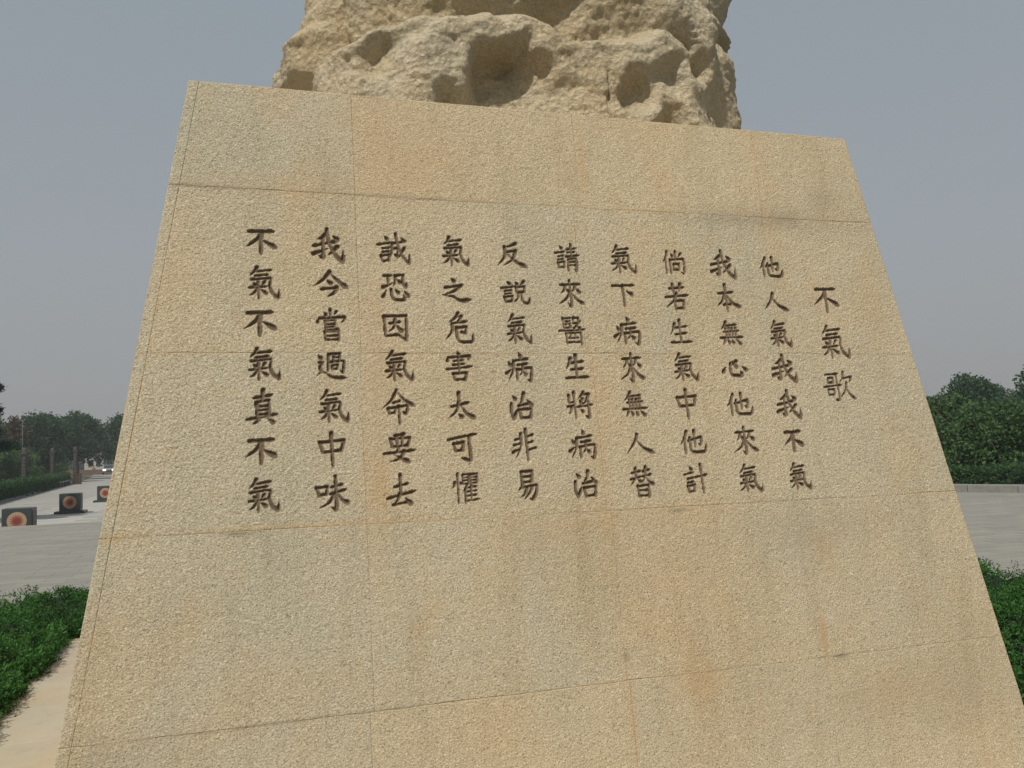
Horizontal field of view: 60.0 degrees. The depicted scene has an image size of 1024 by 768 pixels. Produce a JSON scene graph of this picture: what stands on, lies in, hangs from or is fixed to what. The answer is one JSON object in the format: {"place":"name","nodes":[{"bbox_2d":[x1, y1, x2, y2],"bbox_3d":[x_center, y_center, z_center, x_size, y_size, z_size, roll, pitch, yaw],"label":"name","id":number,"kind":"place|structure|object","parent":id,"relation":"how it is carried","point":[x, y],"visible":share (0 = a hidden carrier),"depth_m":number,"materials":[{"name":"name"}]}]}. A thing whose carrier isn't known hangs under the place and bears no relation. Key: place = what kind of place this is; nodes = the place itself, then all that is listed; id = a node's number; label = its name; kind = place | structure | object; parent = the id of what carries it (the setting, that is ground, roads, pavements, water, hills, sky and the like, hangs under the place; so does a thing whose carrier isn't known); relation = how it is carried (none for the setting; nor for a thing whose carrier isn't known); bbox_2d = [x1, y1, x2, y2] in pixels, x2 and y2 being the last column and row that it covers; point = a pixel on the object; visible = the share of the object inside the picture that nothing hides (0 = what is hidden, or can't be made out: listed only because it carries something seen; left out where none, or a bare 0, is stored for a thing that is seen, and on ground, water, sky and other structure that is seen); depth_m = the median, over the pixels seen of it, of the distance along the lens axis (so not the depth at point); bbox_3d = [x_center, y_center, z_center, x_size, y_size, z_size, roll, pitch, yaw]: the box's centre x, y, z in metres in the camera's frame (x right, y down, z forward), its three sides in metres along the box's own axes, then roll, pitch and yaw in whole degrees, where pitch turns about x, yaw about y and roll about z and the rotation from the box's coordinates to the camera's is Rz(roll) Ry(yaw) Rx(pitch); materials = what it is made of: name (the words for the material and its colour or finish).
{"place":"outdoors","nodes":[
{"label":"outdoors","id":0,"kind":"place"},
{"bbox_2d":[49,448,54,472],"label":"carved pillar","id":1,"kind":"structure","parent":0,"point":[52,461],"depth_m":78.88,"materials":[{"name":"stone"}]},
{"bbox_2d":[0,474,111,526],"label":"plaza","id":2,"kind":"structure","parent":0,"point":[46,503],"depth_m":43.49,"materials":[{"name":"grey concrete"}]},
{"bbox_2d":[0,384,23,451],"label":"pine tree","id":3,"kind":"object","parent":2,"relation":"on","point":[13,444],"visible":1,"depth_m":30.32,"materials":[{"name":"green plant"}]},
{"bbox_2d":[1,507,36,526],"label":"stone cube","id":4,"kind":"object","parent":2,"relation":"on","point":[22,516],"visible":0.74,"depth_m":24.07,"materials":[{"name":"grey stone"}]},
{"bbox_2d":[20,448,27,476],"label":"carved pillar","id":5,"kind":"structure","parent":2,"relation":"on","point":[24,453],"depth_m":62.16,"materials":[{"name":"stone"}]},
{"bbox_2d":[0,472,71,500],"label":"clipped hedge","id":6,"kind":"object","parent":2,"relation":"on","point":[15,487],"visible":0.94,"depth_m":57.20,"materials":[{"name":"green plant"}]},
{"bbox_2d":[0,478,86,502],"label":"kerb","id":7,"kind":"structure","parent":2,"relation":"on","point":[9,499],"depth_m":51.10,"materials":[{"name":"stone"}]},
{"bbox_2d":[59,480,70,486],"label":"stone bench","id":8,"kind":"object","parent":2,"relation":"on","point":[62,482],"visible":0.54,"depth_m":74.26,"materials":[{"name":"grey stone"}]},
{"bbox_2d":[54,492,87,514],"bbox_3d":[-17.244,4.662,34.676,1.060,0.780,0.960,-1,-4,-18],"label":"stone cube","id":9,"kind":"object","parent":2,"relation":"on","point":[70,503],"visible":1,"depth_m":34.37,"materials":[{"name":"grey stone"}]},
{"bbox_2d":[73,447,77,473],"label":"carved pillar","id":10,"kind":"structure","parent":2,"relation":"on","point":[75,450],"depth_m":87.56,"materials":[{"name":"stone"}]},
{"bbox_2d":[72,474,81,484],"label":"litter bin","id":11,"kind":"object","parent":2,"relation":"on","point":[76,478],"visible":0.96,"depth_m":79.44,"materials":[{"name":"stone"}]},
{"bbox_2d":[93,485,109,502],"bbox_3d":[-19.932,5.391,43.550,1.060,0.780,0.960,-1,-4,-18],"label":"stone cube","id":12,"kind":"object","parent":2,"relation":"on","point":[102,493],"visible":0.75,"depth_m":43.19,"materials":[{"name":"grey stone"}]},
{"bbox_2d":[102,465,113,474],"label":"parked car","id":13,"kind":"object","parent":2,"relation":"on","point":[107,469],"visible":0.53,"depth_m":131.50,"materials":[{"name":"white paint"}]},
{"bbox_2d":[69,469,91,480],"bbox_3d":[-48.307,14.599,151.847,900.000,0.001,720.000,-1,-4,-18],"label":"ground","id":14,"kind":"structure","parent":0,"point":[86,476],"depth_m":124.34,"materials":[{"name":"grey concrete"}]},
{"bbox_2d":[0,450,5,467],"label":"tall shrub","id":15,"kind":"object","parent":14,"relation":"on","point":[1,459],"visible":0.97,"depth_m":64.97,"materials":[{"name":"green plant"}]},
{"bbox_2d":[0,416,9,440],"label":"broadleaf tree","id":16,"kind":"object","parent":14,"relation":"on","point":[4,437],"visible":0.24,"depth_m":103.20,"materials":[{"name":"green plant"}]},
{"bbox_2d":[0,439,32,478],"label":"tall shrub","id":17,"kind":"object","parent":14,"relation":"on","point":[8,463],"visible":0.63,"depth_m":71.74,"materials":[{"name":"green plant"}]},
{"bbox_2d":[0,415,33,476],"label":"broadleaf tree","id":18,"kind":"object","parent":14,"relation":"on","point":[15,428],"visible":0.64,"depth_m":74.62,"materials":[{"name":"green plant"}]},
{"bbox_2d":[7,454,28,477],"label":"tall shrub","id":19,"kind":"object","parent":14,"relation":"on","point":[19,464],"visible":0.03,"depth_m":75.24,"materials":[{"name":"green plant"}]},
{"bbox_2d":[19,444,45,475],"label":"tall shrub","id":20,"kind":"object","parent":14,"relation":"on","point":[30,462],"visible":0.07,"depth_m":80.03,"materials":[{"name":"green plant"}]},
{"bbox_2d":[25,447,41,466],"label":"tall shrub","id":21,"kind":"object","parent":14,"relation":"on","point":[37,458],"visible":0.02,"depth_m":83.88,"materials":[{"name":"green plant"}]},
{"bbox_2d":[30,446,49,475],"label":"tall shrub","id":22,"kind":"object","parent":14,"relation":"on","point":[46,469],"visible":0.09,"depth_m":87.40,"materials":[{"name":"green plant"}]},
{"bbox_2d":[7,411,75,473],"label":"broadleaf tree","id":23,"kind":"object","parent":14,"relation":"on","point":[49,433],"visible":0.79,"depth_m":86.73,"materials":[{"name":"green plant"}]},
{"bbox_2d":[54,412,72,464],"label":"broadleaf tree","id":24,"kind":"object","parent":14,"relation":"on","point":[63,422],"visible":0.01,"depth_m":112.53,"materials":[{"name":"green plant"}]},
{"bbox_2d":[61,459,69,472],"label":"tall shrub","id":25,"kind":"object","parent":14,"relation":"on","point":[66,465],"visible":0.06,"depth_m":106.91,"materials":[{"name":"green plant"}]},
{"bbox_2d":[65,469,111,475],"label":"wall","id":26,"kind":"structure","parent":14,"relation":"on","point":[92,472],"depth_m":137.54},
{"bbox_2d":[60,409,117,474],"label":"broadleaf tree","id":27,"kind":"object","parent":14,"relation":"on","point":[88,441],"visible":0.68,"depth_m":100.84,"materials":[{"name":"green plant"}]},
{"bbox_2d":[65,455,114,470],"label":"wood","id":28,"kind":"object","parent":14,"relation":"on","point":[81,466],"depth_m":215.38,"materials":[{"name":"plant"}]},
{"bbox_2d":[100,412,123,458],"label":"broadleaf tree","id":29,"kind":"object","parent":14,"relation":"on","point":[113,428],"visible":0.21,"depth_m":107.08,"materials":[{"name":"green plant"}]},
{"bbox_2d":[934,371,1006,414],"bbox_3d":[29.799,2.132,56.759,6.303,6.121,5.431,-2,-4,1],"label":"broadleaf tree","id":30,"kind":"object","parent":14,"relation":"on","point":[973,386],"visible":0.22,"depth_m":56.18,"materials":[{"name":"green plant"}]},
{"bbox_2d":[988,381,1019,399],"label":"broadleaf tree","id":31,"kind":"object","parent":14,"relation":"on","point":[1004,392],"visible":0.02,"depth_m":72.42,"materials":[{"name":"green plant"}]},
{"bbox_2d":[989,393,1023,406],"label":"broadleaf tree","id":32,"kind":"object","parent":14,"relation":"on","point":[1009,398],"visible":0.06,"depth_m":52.93,"materials":[{"name":"green plant"}]},
{"bbox_2d":[1009,364,1023,399],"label":"broadleaf tree","id":33,"kind":"object","parent":14,"relation":"on","point":[1020,384],"visible":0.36,"depth_m":57.51,"materials":[{"name":"green plant"}]},
{"bbox_2d":[84,452,106,469],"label":"building","id":34,"kind":"structure","parent":0,"point":[87,467],"depth_m":154.63,"materials":[{"name":"stone"}]},
{"bbox_2d":[0,465,1023,606],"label":"plaza","id":35,"kind":"structure","parent":0,"point":[45,557],"depth_m":15.02,"materials":[{"name":"grey concrete"}]},
{"bbox_2d":[930,408,963,465],"bbox_3d":[13.438,1.942,29.064,3.102,2.764,3.058,1,-5,-36],"label":"tall shrub","id":36,"kind":"object","parent":35,"relation":"on","point":[947,444],"visible":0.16,"depth_m":28.50,"materials":[{"name":"green plant"}]},
{"bbox_2d":[926,389,977,440],"bbox_3d":[16.224,2.145,34.733,4.506,3.817,3.704,1,-5,-33],"label":"tall shrub","id":37,"kind":"object","parent":35,"relation":"on","point":[950,406],"visible":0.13,"depth_m":34.25,"materials":[{"name":"green plant"}]},
{"bbox_2d":[936,400,1010,464],"bbox_3d":[17.502,2.241,33.223,3.720,3.314,3.666,-4,-5,29],"label":"tall shrub","id":38,"kind":"object","parent":35,"relation":"on","point":[962,412],"depth_m":33.21,"materials":[{"name":"green plant"}]},
{"bbox_2d":[933,402,1022,465],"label":"tall shrub","id":39,"kind":"object","parent":35,"relation":"on","point":[967,425],"visible":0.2,"depth_m":30.09,"materials":[{"name":"green plant"}]},
{"bbox_2d":[948,460,1023,484],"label":"clipped hedge","id":40,"kind":"object","parent":35,"relation":"on","point":[998,473],"visible":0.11,"depth_m":24.70,"materials":[{"name":"green plant"}]},
{"bbox_2d":[954,484,1023,492],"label":"kerb","id":41,"kind":"structure","parent":35,"relation":"on","point":[1001,488],"depth_m":23.55,"materials":[{"name":"concrete"}]},
{"bbox_2d":[959,397,1023,468],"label":"tall shrub","id":42,"kind":"object","parent":35,"relation":"on","point":[999,439],"visible":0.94,"depth_m":26.98,"materials":[{"name":"green plant"}]},
{"label":"planting soil","id":43,"kind":"structure","parent":35,"relation":"on","visible":0},
{"bbox_2d":[0,637,79,767],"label":"stone plinth","id":44,"kind":"structure","parent":43,"relation":"on","point":[30,733],"depth_m":4.54,"materials":[{"name":"yellow stone"}]},
{"bbox_2d":[55,80,1023,767],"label":"inscribed pedestal","id":45,"kind":"object","parent":44,"relation":"on","point":[463,436],"visible":1,"depth_m":3.07,"materials":[{"name":"yellow stone"}]},
{"bbox_2d":[272,0,741,129],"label":"carved rock","id":46,"kind":"object","parent":45,"relation":"on","point":[666,61],"visible":0.56,"depth_m":3.74,"materials":[{"name":"beige stone"}]},
{"bbox_2d":[0,556,1023,718],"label":"juniper bed","id":47,"kind":"object","parent":43,"relation":"on","point":[38,630],"visible":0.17,"depth_m":5.80,"materials":[{"name":"green plant"}]},
{"bbox_2d":[0,0,1023,427],"label":"sky","id":48,"kind":"structure","parent":0,"point":[925,98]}
]}

